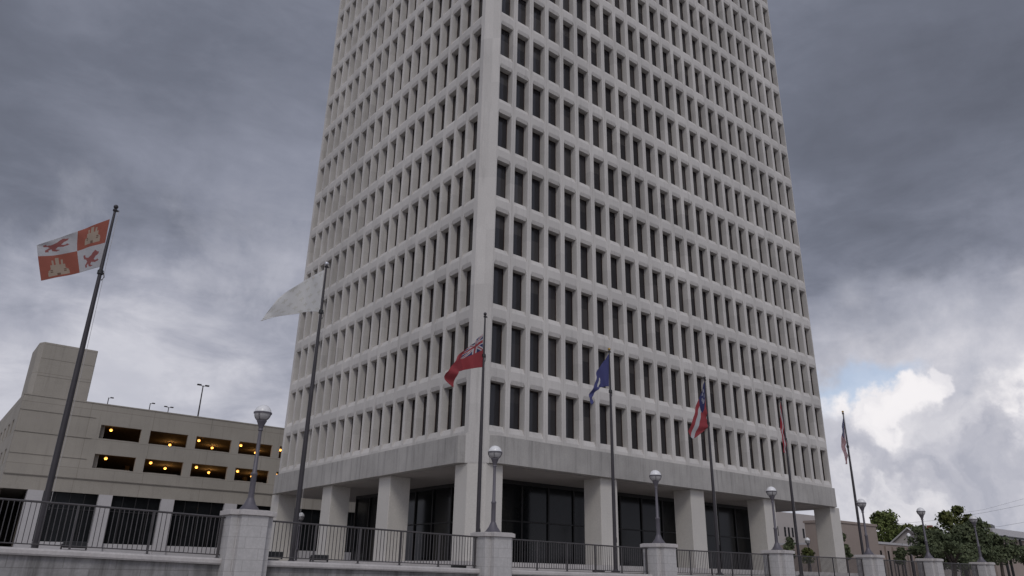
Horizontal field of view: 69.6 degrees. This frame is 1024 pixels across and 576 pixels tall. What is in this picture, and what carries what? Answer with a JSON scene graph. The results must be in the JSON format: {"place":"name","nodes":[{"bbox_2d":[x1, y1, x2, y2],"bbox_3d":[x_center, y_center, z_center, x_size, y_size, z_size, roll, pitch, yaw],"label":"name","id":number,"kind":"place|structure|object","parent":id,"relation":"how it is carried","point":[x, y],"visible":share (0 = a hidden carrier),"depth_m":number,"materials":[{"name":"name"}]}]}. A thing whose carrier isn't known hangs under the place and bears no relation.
{"place":"outdoors","nodes":[
{"label":"outdoors","id":0,"kind":"place"},
{"bbox_2d":[218,509,276,575],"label":"masonry pier","id":1,"kind":"structure","parent":0,"point":[245,543],"depth_m":20.48,"materials":[{"name":"stone"}]},
{"bbox_2d":[240,405,271,509],"bbox_3d":[-7.543,4.982,21.785,0.600,3.079,0.600,17,-26,-35],"label":"street lamp","id":2,"kind":"object","parent":1,"relation":"on","point":[262,414],"visible":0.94,"depth_m":21.78,"materials":[{"name":"grey metal"}]},
{"bbox_2d":[470,532,514,575],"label":"masonry pier","id":3,"kind":"structure","parent":0,"point":[493,553],"depth_m":25.56,"materials":[{"name":"stone"}]},
{"bbox_2d":[485,446,501,531],"bbox_3d":[-0.650,7.292,26.837,0.600,3.079,0.600,17,-26,-35],"label":"street lamp","id":4,"kind":"object","parent":3,"relation":"on","point":[494,453],"visible":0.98,"depth_m":26.81,"materials":[{"name":"grey metal"}]},
{"bbox_2d":[0,0,1023,531],"label":"sky","id":5,"kind":"structure","parent":0,"point":[202,121],"materials":[{"name":"grey"}]},
{"bbox_2d":[268,0,857,575],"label":"office tower","id":6,"kind":"structure","parent":0,"point":[564,194],"depth_m":55.31,"materials":[{"name":"concrete"}]},
{"bbox_2d":[489,382,500,425],"bbox_3d":[-1.159,6.836,43.272,1.130,2.600,0.035,17,-26,-35],"label":"window","id":7,"kind":"structure","parent":6,"relation":"in","point":[494,413],"depth_m":43.41,"materials":[{"name":"black glass"}]},
{"bbox_2d":[491,323,501,363],"bbox_3d":[-1.088,3.372,44.613,1.130,2.600,0.035,17,-26,-35],"label":"window","id":8,"kind":"structure","parent":6,"relation":"in","point":[496,346],"depth_m":44.77,"materials":[{"name":"black glass"}]},
{"bbox_2d":[493,267,502,305],"bbox_3d":[-1.017,-0.092,45.954,1.130,2.600,0.035,17,-26,-35],"label":"window","id":9,"kind":"structure","parent":6,"relation":"in","point":[498,273],"depth_m":46.10,"materials":[{"name":"black glass"}]},
{"bbox_2d":[495,214,504,250],"bbox_3d":[-0.945,-3.557,47.294,1.130,2.600,0.035,17,-26,-35],"label":"window","id":10,"kind":"structure","parent":6,"relation":"in","point":[499,220],"depth_m":47.47,"materials":[{"name":"black glass"}]},
{"bbox_2d":[496,163,505,197],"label":"window","id":11,"kind":"structure","parent":6,"relation":"in","point":[501,170],"depth_m":48.82,"materials":[{"name":"black glass"}]},
{"bbox_2d":[498,116,506,148],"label":"window","id":12,"kind":"structure","parent":6,"relation":"in","point":[502,123],"depth_m":50.16,"materials":[{"name":"black glass"}]},
{"bbox_2d":[499,71,507,102],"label":"window","id":13,"kind":"structure","parent":6,"relation":"in","point":[503,85],"depth_m":51.49,"materials":[{"name":"black glass"}]},
{"bbox_2d":[500,28,508,57],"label":"window","id":14,"kind":"structure","parent":6,"relation":"in","point":[504,51],"depth_m":52.85,"materials":[{"name":"black glass"}]},
{"bbox_2d":[509,386,519,429],"bbox_3d":[0.002,7.194,44.135,1.130,2.600,0.035,17,-26,-35],"label":"window","id":15,"kind":"structure","parent":6,"relation":"in","point":[514,392],"depth_m":44.30,"materials":[{"name":"black glass"}]},
{"bbox_2d":[511,328,520,368],"bbox_3d":[0.073,3.730,45.476,1.130,2.600,0.035,17,-26,-35],"label":"window","id":16,"kind":"structure","parent":6,"relation":"in","point":[515,333],"depth_m":45.64,"materials":[{"name":"black glass"}]},
{"bbox_2d":[512,273,521,310],"bbox_3d":[0.144,0.265,46.816,1.130,2.600,0.035,17,-26,-35],"label":"window","id":17,"kind":"structure","parent":6,"relation":"in","point":[517,279],"depth_m":46.97,"materials":[{"name":"black glass"}]},
{"bbox_2d":[513,221,521,256],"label":"window","id":18,"kind":"structure","parent":6,"relation":"in","point":[517,233],"depth_m":48.30,"materials":[{"name":"black glass"}]},
{"bbox_2d":[514,171,522,204],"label":"window","id":19,"kind":"structure","parent":6,"relation":"in","point":[518,184],"depth_m":49.66,"materials":[{"name":"black glass"}]},
{"bbox_2d":[515,124,523,156],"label":"window","id":20,"kind":"structure","parent":6,"relation":"in","point":[519,135],"depth_m":51.01,"materials":[{"name":"black glass"}]},
{"bbox_2d":[516,80,524,110],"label":"window","id":21,"kind":"structure","parent":6,"relation":"in","point":[520,87],"depth_m":52.36,"materials":[{"name":"black glass"}]},
{"bbox_2d":[517,37,524,66],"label":"window","id":22,"kind":"structure","parent":6,"relation":"in","point":[520,43],"depth_m":53.72,"materials":[{"name":"black glass"}]},
{"bbox_2d":[518,0,525,25],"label":"window","id":23,"kind":"structure","parent":6,"relation":"in","point":[521,3],"depth_m":55.06,"materials":[{"name":"black glass"}]},
{"bbox_2d":[529,391,537,432],"bbox_3d":[1.163,7.552,44.998,1.130,2.600,0.035,17,-26,-35],"label":"window","id":24,"kind":"structure","parent":6,"relation":"in","point":[533,396],"depth_m":45.14,"materials":[{"name":"black glass"}]},
{"bbox_2d":[530,333,538,372],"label":"window","id":25,"kind":"structure","parent":6,"relation":"in","point":[534,338],"depth_m":46.52,"materials":[{"name":"black glass"}]},
{"bbox_2d":[530,279,538,315],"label":"window","id":26,"kind":"structure","parent":6,"relation":"in","point":[534,301],"depth_m":47.84,"materials":[{"name":"black glass"}]},
{"bbox_2d":[531,227,538,262],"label":"window","id":27,"kind":"structure","parent":6,"relation":"in","point":[534,232],"depth_m":49.19,"materials":[{"name":"black glass"}]},
{"bbox_2d":[531,178,539,211],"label":"window","id":28,"kind":"structure","parent":6,"relation":"in","point":[535,206],"depth_m":50.57,"materials":[{"name":"black glass"}]},
{"bbox_2d":[532,132,539,163],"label":"window","id":29,"kind":"structure","parent":6,"relation":"in","point":[535,137],"depth_m":51.89,"materials":[{"name":"black glass"}]},
{"bbox_2d":[532,88,539,117],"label":"window","id":30,"kind":"structure","parent":6,"relation":"in","point":[536,94],"depth_m":53.26,"materials":[{"name":"black glass"}]},
{"bbox_2d":[533,46,540,74],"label":"window","id":31,"kind":"structure","parent":6,"relation":"in","point":[536,52],"depth_m":54.62,"materials":[{"name":"black glass"}]},
{"bbox_2d":[548,394,555,435],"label":"window","id":32,"kind":"structure","parent":6,"relation":"in","point":[551,398],"depth_m":46.02,"materials":[{"name":"black glass"}]},
{"bbox_2d":[548,338,555,376],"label":"window","id":33,"kind":"structure","parent":6,"relation":"in","point":[551,342],"depth_m":47.36,"materials":[{"name":"black glass"}]},
{"bbox_2d":[548,284,555,320],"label":"window","id":34,"kind":"structure","parent":6,"relation":"in","point":[551,289],"depth_m":48.72,"materials":[{"name":"black glass"}]},
{"bbox_2d":[548,233,555,267],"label":"window","id":35,"kind":"structure","parent":6,"relation":"in","point":[551,238],"depth_m":50.06,"materials":[{"name":"black glass"}]},
{"bbox_2d":[548,185,555,218],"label":"window","id":36,"kind":"structure","parent":6,"relation":"in","point":[551,190],"depth_m":51.41,"materials":[{"name":"black glass"}]},
{"bbox_2d":[548,140,555,170],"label":"window","id":37,"kind":"structure","parent":6,"relation":"in","point":[551,145],"depth_m":52.76,"materials":[{"name":"black glass"}]},
{"bbox_2d":[548,96,555,125],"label":"window","id":38,"kind":"structure","parent":6,"relation":"in","point":[551,102],"depth_m":54.11,"materials":[{"name":"black glass"}]},
{"bbox_2d":[564,147,570,177],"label":"window","id":39,"kind":"structure","parent":6,"relation":"in","point":[567,153],"depth_m":53.63,"materials":[{"name":"black glass"}]},
{"bbox_2d":[564,192,571,224],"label":"window","id":40,"kind":"structure","parent":6,"relation":"in","point":[567,197],"depth_m":52.26,"materials":[{"name":"black glass"}]},
{"bbox_2d":[565,240,571,273],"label":"window","id":41,"kind":"structure","parent":6,"relation":"in","point":[568,245],"depth_m":50.94,"materials":[{"name":"black glass"}]},
{"bbox_2d":[565,342,572,380],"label":"window","id":42,"kind":"structure","parent":6,"relation":"in","point":[568,347],"depth_m":48.25,"materials":[{"name":"black glass"}]},
{"bbox_2d":[565,290,572,325],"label":"window","id":43,"kind":"structure","parent":6,"relation":"in","point":[568,294],"depth_m":49.56,"materials":[{"name":"black glass"}]},
{"bbox_2d":[314,0,824,480],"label":"windows","id":44,"kind":"structure","parent":6,"relation":"in","point":[566,41],"depth_m":60.46,"materials":[{"name":"black glass"}]},
{"bbox_2d":[566,398,573,438],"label":"window","id":45,"kind":"structure","parent":6,"relation":"in","point":[569,402],"depth_m":46.89,"materials":[{"name":"black glass"}]},
{"bbox_2d":[579,154,585,184],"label":"window","id":46,"kind":"structure","parent":6,"relation":"in","point":[582,167],"depth_m":54.49,"materials":[{"name":"black glass"}]},
{"bbox_2d":[580,199,586,230],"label":"window","id":47,"kind":"structure","parent":6,"relation":"in","point":[583,219],"depth_m":53.14,"materials":[{"name":"black glass"}]},
{"bbox_2d":[580,245,587,278],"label":"window","id":48,"kind":"structure","parent":6,"relation":"in","point":[584,271],"depth_m":51.80,"materials":[{"name":"black glass"}]},
{"bbox_2d":[581,295,588,330],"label":"window","id":49,"kind":"structure","parent":6,"relation":"in","point":[584,299],"depth_m":50.44,"materials":[{"name":"black glass"}]},
{"bbox_2d":[582,347,589,384],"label":"window","id":50,"kind":"structure","parent":6,"relation":"in","point":[585,351],"depth_m":49.08,"materials":[{"name":"black glass"}]},
{"bbox_2d":[583,402,590,441],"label":"window","id":51,"kind":"structure","parent":6,"relation":"in","point":[586,406],"depth_m":47.74,"materials":[{"name":"black glass"}]},
{"bbox_2d":[596,251,602,284],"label":"window","id":52,"kind":"structure","parent":6,"relation":"in","point":[599,276],"depth_m":52.65,"materials":[{"name":"black glass"}]},
{"bbox_2d":[597,300,603,334],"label":"window","id":53,"kind":"structure","parent":6,"relation":"in","point":[600,312],"depth_m":51.33,"materials":[{"name":"black glass"}]},
{"bbox_2d":[599,405,606,443],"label":"window","id":54,"kind":"structure","parent":6,"relation":"in","point":[603,423],"depth_m":48.63,"materials":[{"name":"black glass"}]},
{"bbox_2d":[612,305,618,338],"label":"window","id":55,"kind":"structure","parent":6,"relation":"in","point":[614,308],"depth_m":52.20,"materials":[{"name":"black glass"}]},
{"bbox_2d":[614,355,620,391],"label":"window","id":56,"kind":"structure","parent":6,"relation":"in","point":[617,381],"depth_m":50.83,"materials":[{"name":"black glass"}]},
{"bbox_2d":[615,408,622,446],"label":"window","id":57,"kind":"structure","parent":6,"relation":"in","point":[618,412],"depth_m":49.49,"materials":[{"name":"black glass"}]},
{"bbox_2d":[629,359,635,394],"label":"window","id":58,"kind":"structure","parent":6,"relation":"in","point":[631,362],"depth_m":51.72,"materials":[{"name":"black glass"}]},
{"bbox_2d":[631,412,637,449],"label":"window","id":59,"kind":"structure","parent":6,"relation":"in","point":[633,414],"depth_m":50.37,"materials":[{"name":"black glass"}]},
{"bbox_2d":[646,415,652,451],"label":"window","id":60,"kind":"structure","parent":6,"relation":"in","point":[648,418],"depth_m":51.23,"materials":[{"name":"black glass"}]},
{"bbox_2d":[533,570,749,575],"bbox_3d":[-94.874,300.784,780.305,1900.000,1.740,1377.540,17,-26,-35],"label":"plaza","id":61,"kind":"structure","parent":0,"point":[677,574],"depth_m":32.47,"materials":[{"name":"grey concrete"}]},
{"bbox_2d":[31,205,118,547],"bbox_3d":[-13.300,2.397,22.594,0.440,11.084,0.440,17,-26,-35],"label":"flagpole","id":62,"kind":"object","parent":61,"relation":"on","point":[59,442],"visible":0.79,"depth_m":22.17,"materials":[{"name":"metal"}]},
{"bbox_2d":[37,219,109,280],"bbox_3d":[-13.964,-1.278,23.389,1.836,2.576,0.192,17,-26,-35],"label":"flag","id":63,"kind":"object","parent":62,"relation":"attached to","point":[76,252],"visible":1,"depth_m":23.34,"materials":[{"name":"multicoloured fabric"}]},
{"bbox_2d":[0,342,355,560],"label":"parking garage","id":64,"kind":"structure","parent":61,"relation":"on","point":[125,457],"depth_m":80.48,"materials":[{"name":"concrete"}]},
{"bbox_2d":[32,491,97,541],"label":"shop window","id":65,"kind":"structure","parent":64,"relation":"in","point":[65,497],"depth_m":76.04,"materials":[{"name":"black glass"}]},
{"bbox_2d":[103,496,160,544],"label":"shop window","id":66,"kind":"structure","parent":64,"relation":"in","point":[117,501],"depth_m":79.48,"materials":[{"name":"black glass"}]},
{"bbox_2d":[167,500,222,547],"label":"shop window","id":67,"kind":"structure","parent":64,"relation":"in","point":[193,507],"depth_m":83.37,"materials":[{"name":"black glass"}]},
{"bbox_2d":[290,509,320,550],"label":"shop window","id":68,"kind":"structure","parent":64,"relation":"in","point":[311,516],"depth_m":91.34,"materials":[{"name":"black glass"}]},
{"bbox_2d":[345,512,354,551],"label":"shop window","id":69,"kind":"structure","parent":64,"relation":"in","point":[350,522],"depth_m":94.56,"materials":[{"name":"black glass"}]},
{"bbox_2d":[288,262,328,560],"bbox_3d":[-7.388,4.178,27.001,0.430,11.168,0.430,17,-26,-35],"label":"flagpole","id":70,"kind":"object","parent":61,"relation":"on","point":[302,470],"visible":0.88,"depth_m":26.57,"materials":[{"name":"metal"}]},
{"bbox_2d":[261,270,323,320],"bbox_3d":[-8.206,0.254,27.755,2.213,2.611,0.220,17,-26,-35],"label":"flag","id":71,"kind":"object","parent":70,"relation":"attached to","point":[304,296],"visible":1,"depth_m":27.90,"materials":[{"name":"white fabric"}]},
{"bbox_2d":[476,312,486,531],"bbox_3d":[-1.317,6.180,31.462,0.430,10.887,0.430,17,-26,-35],"label":"flagpole","id":72,"kind":"object","parent":61,"relation":"on","point":[480,474],"visible":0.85,"depth_m":31.30,"materials":[{"name":"metal"}]},
{"bbox_2d":[444,335,482,386],"bbox_3d":[-2.034,3.090,31.995,1.932,2.644,0.354,17,-26,-35],"label":"flag","id":73,"kind":"object","parent":72,"relation":"attached to","point":[470,357],"visible":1,"depth_m":32.10,"materials":[{"name":"red fabric"}]},
{"bbox_2d":[608,348,619,571],"bbox_3d":[4.906,8.130,36.073,0.430,10.817,0.430,17,-26,-35],"label":"flagpole","id":74,"kind":"object","parent":61,"relation":"on","point":[614,521],"visible":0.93,"depth_m":35.67,"materials":[{"name":"metal"}]},
{"bbox_2d":[589,354,608,404],"bbox_3d":[4.378,4.543,36.950,1.480,2.910,0.276,17,-26,-35],"label":"flag","id":75,"kind":"object","parent":74,"relation":"attached to","point":[602,375],"visible":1,"depth_m":37.19,"materials":[{"name":"blue fabric"}]},
{"bbox_2d":[703,376,723,574],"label":"flagpole","id":76,"kind":"object","parent":61,"relation":"on","point":[713,492],"visible":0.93,"depth_m":40.16,"materials":[{"name":"metal"}]},
{"bbox_2d":[688,382,707,438],"bbox_3d":[10.373,6.749,41.272,1.722,3.472,0.140,17,-26,-35],"label":"flag","id":77,"kind":"object","parent":76,"relation":"attached to","point":[699,425],"visible":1,"depth_m":41.19,"materials":[{"name":"red fabric"}]},
{"bbox_2d":[780,397,801,575],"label":"flagpole","id":78,"kind":"object","parent":61,"relation":"on","point":[793,509],"visible":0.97,"depth_m":44.68,"materials":[{"name":"metal"}]},
{"bbox_2d":[842,411,863,554],"bbox_3d":[22.980,13.655,49.516,0.430,10.908,0.430,17,-26,-35],"label":"flagpole","id":79,"kind":"object","parent":61,"relation":"on","point":[856,509],"visible":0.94,"depth_m":49.44,"materials":[{"name":"metal"}]},
{"bbox_2d":[869,508,901,541],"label":"tree","id":80,"kind":"object","parent":61,"relation":"on","point":[887,527],"visible":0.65,"depth_m":158.30,"materials":[{"name":"green plant"}]},
{"bbox_2d":[890,525,960,575],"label":"house","id":81,"kind":"structure","parent":61,"relation":"on","point":[900,537],"depth_m":154.49,"materials":[{"name":"grey"}]},
{"bbox_2d":[902,526,961,557],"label":"tree","id":82,"kind":"object","parent":61,"relation":"on","point":[917,531],"visible":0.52,"depth_m":91.50,"materials":[{"name":"green plant"}]},
{"bbox_2d":[908,536,986,575],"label":"tree","id":83,"kind":"object","parent":61,"relation":"on","point":[949,551],"visible":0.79,"depth_m":89.21,"materials":[{"name":"green plant"}]},
{"bbox_2d":[926,505,992,575],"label":"tree","id":84,"kind":"object","parent":61,"relation":"on","point":[946,518],"visible":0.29,"depth_m":101.95,"materials":[{"name":"green plant"}]},
{"bbox_2d":[944,517,1012,565],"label":"tree","id":85,"kind":"object","parent":61,"relation":"on","point":[967,530],"visible":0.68,"depth_m":95.64,"materials":[{"name":"green plant"}]},
{"bbox_2d":[985,531,1023,575],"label":"tree","id":86,"kind":"object","parent":61,"relation":"on","point":[1006,549],"visible":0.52,"depth_m":102.93,"materials":[{"name":"green plant"}]},
{"bbox_2d":[640,543,677,575],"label":"masonry pier","id":87,"kind":"structure","parent":0,"point":[661,558],"depth_m":30.72,"materials":[{"name":"stone"}]},
{"bbox_2d":[649,470,664,542],"bbox_3d":[6.285,9.466,31.974,0.600,3.079,0.600,17,-26,-35],"label":"street lamp","id":88,"kind":"object","parent":87,"relation":"on","point":[655,476],"visible":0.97,"depth_m":32.00,"materials":[{"name":"grey metal"}]},
{"bbox_2d":[761,550,794,575],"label":"masonry pier","id":89,"kind":"structure","parent":0,"point":[781,562],"depth_m":35.88,"materials":[{"name":"concrete"}]},
{"bbox_2d":[766,487,782,549],"bbox_3d":[13.197,11.578,37.116,0.600,3.079,0.600,17,-26,-35],"label":"street lamp","id":90,"kind":"object","parent":89,"relation":"on","point":[771,492],"visible":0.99,"depth_m":37.11,"materials":[{"name":"grey metal"}]},
{"bbox_2d":[776,512,814,542],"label":"office building","id":91,"kind":"structure","parent":0,"point":[785,525],"depth_m":171.80,"materials":[{"name":"white concrete"}]},
{"bbox_2d":[803,520,879,572],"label":"building","id":92,"kind":"structure","parent":0,"point":[850,531],"depth_m":112.56,"materials":[{"name":"beige concrete"}]},
{"bbox_2d":[779,542,921,575],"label":"building","id":93,"kind":"structure","parent":0,"point":[886,549],"depth_m":123.74,"materials":[{"name":"brown brick"}]},
{"bbox_2d":[854,555,885,575],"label":"masonry pier","id":94,"kind":"structure","parent":0,"point":[873,565],"depth_m":41.18,"materials":[{"name":"concrete"}]},
{"bbox_2d":[856,499,874,554],"bbox_3d":[20.289,13.716,42.402,0.600,3.079,0.600,17,-26,-35],"label":"street lamp","id":95,"kind":"object","parent":94,"relation":"on","point":[861,504],"visible":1,"depth_m":42.39,"materials":[{"name":"grey metal"}]},
{"bbox_2d":[915,558,944,575],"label":"masonry pier","id":96,"kind":"structure","parent":0,"point":[933,566],"depth_m":45.57,"materials":[{"name":"concrete"}]},
{"bbox_2d":[969,562,995,575],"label":"masonry pier","id":97,"kind":"structure","parent":0,"point":[986,568],"depth_m":50.23,"materials":[{"name":"concrete"}]},
{"bbox_2d":[969,524,1023,575],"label":"store building","id":98,"kind":"structure","parent":0,"point":[1018,569],"depth_m":128.10,"materials":[{"name":"white concrete"}]},
{"bbox_3d":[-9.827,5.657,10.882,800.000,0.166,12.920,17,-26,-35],"label":"pavement","id":99,"kind":"structure","parent":0,"visible":0},
{"bbox_2d":[0,546,221,575],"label":"retaining wall","id":100,"kind":"structure","parent":99,"relation":"on","point":[18,561],"depth_m":18.57,"materials":[{"name":"stone"}]},
{"bbox_2d":[0,498,225,557],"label":"railing","id":101,"kind":"object","parent":100,"relation":"on","point":[69,546],"visible":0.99,"depth_m":19.15,"materials":[{"name":"grey metal"}]},
{"bbox_2d":[266,560,479,575],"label":"retaining wall","id":102,"kind":"structure","parent":99,"relation":"on","point":[286,568],"depth_m":22.69,"materials":[{"name":"concrete"}]},
{"bbox_2d":[268,520,476,568],"bbox_3d":[-4.215,8.262,23.589,7.691,1.198,0.100,17,-26,-35],"label":"railing","id":103,"kind":"object","parent":102,"relation":"on","point":[400,542],"visible":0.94,"depth_m":23.48,"materials":[{"name":"black metal"}]},
{"bbox_2d":[512,570,652,575],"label":"retaining wall","id":104,"kind":"structure","parent":99,"relation":"on","point":[534,573],"depth_m":27.62,"materials":[{"name":"concrete"}]},
{"bbox_2d":[512,539,647,573],"bbox_3d":[2.699,10.487,28.690,7.740,1.115,0.100,17,-26,-35],"label":"railing","id":105,"kind":"object","parent":104,"relation":"on","point":[595,556],"visible":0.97,"depth_m":28.64,"materials":[{"name":"black metal"}]},
{"bbox_3d":[9.560,13.865,33.402,7.750,1.522,0.560,17,-26,-35],"label":"retaining wall","id":106,"kind":"object","parent":99,"relation":"on","visible":0},
{"bbox_2d":[676,549,770,575],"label":"railing","id":107,"kind":"object","parent":106,"relation":"on","point":[719,552],"visible":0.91,"depth_m":33.95,"materials":[{"name":"black metal"}]},
{"bbox_3d":[16.562,16.019,38.605,7.980,1.528,0.560,17,-26,-35],"label":"retaining wall","id":108,"kind":"object","parent":99,"relation":"on","visible":0},
{"bbox_2d":[793,555,863,575],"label":"railing","id":109,"kind":"object","parent":108,"relation":"on","point":[843,568],"visible":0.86,"depth_m":39.22,"materials":[{"name":"black metal"}]},
{"bbox_3d":[23.045,18.011,43.424,6.420,1.540,0.560,17,-26,-35],"label":"retaining wall","id":110,"kind":"object","parent":99,"relation":"on","visible":0},
{"bbox_2d":[883,560,925,575],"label":"railing","id":111,"kind":"object","parent":110,"relation":"on","point":[904,567],"visible":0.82,"depth_m":44.19,"materials":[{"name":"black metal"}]},
{"bbox_3d":[29.116,19.875,47.936,6.920,1.552,0.560,17,-26,-35],"label":"retaining wall","id":112,"kind":"object","parent":99,"relation":"on","visible":0},
{"bbox_2d":[942,562,978,575],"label":"railing","id":113,"kind":"object","parent":112,"relation":"on","point":[960,571],"visible":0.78,"depth_m":48.78,"materials":[{"name":"black metal"}]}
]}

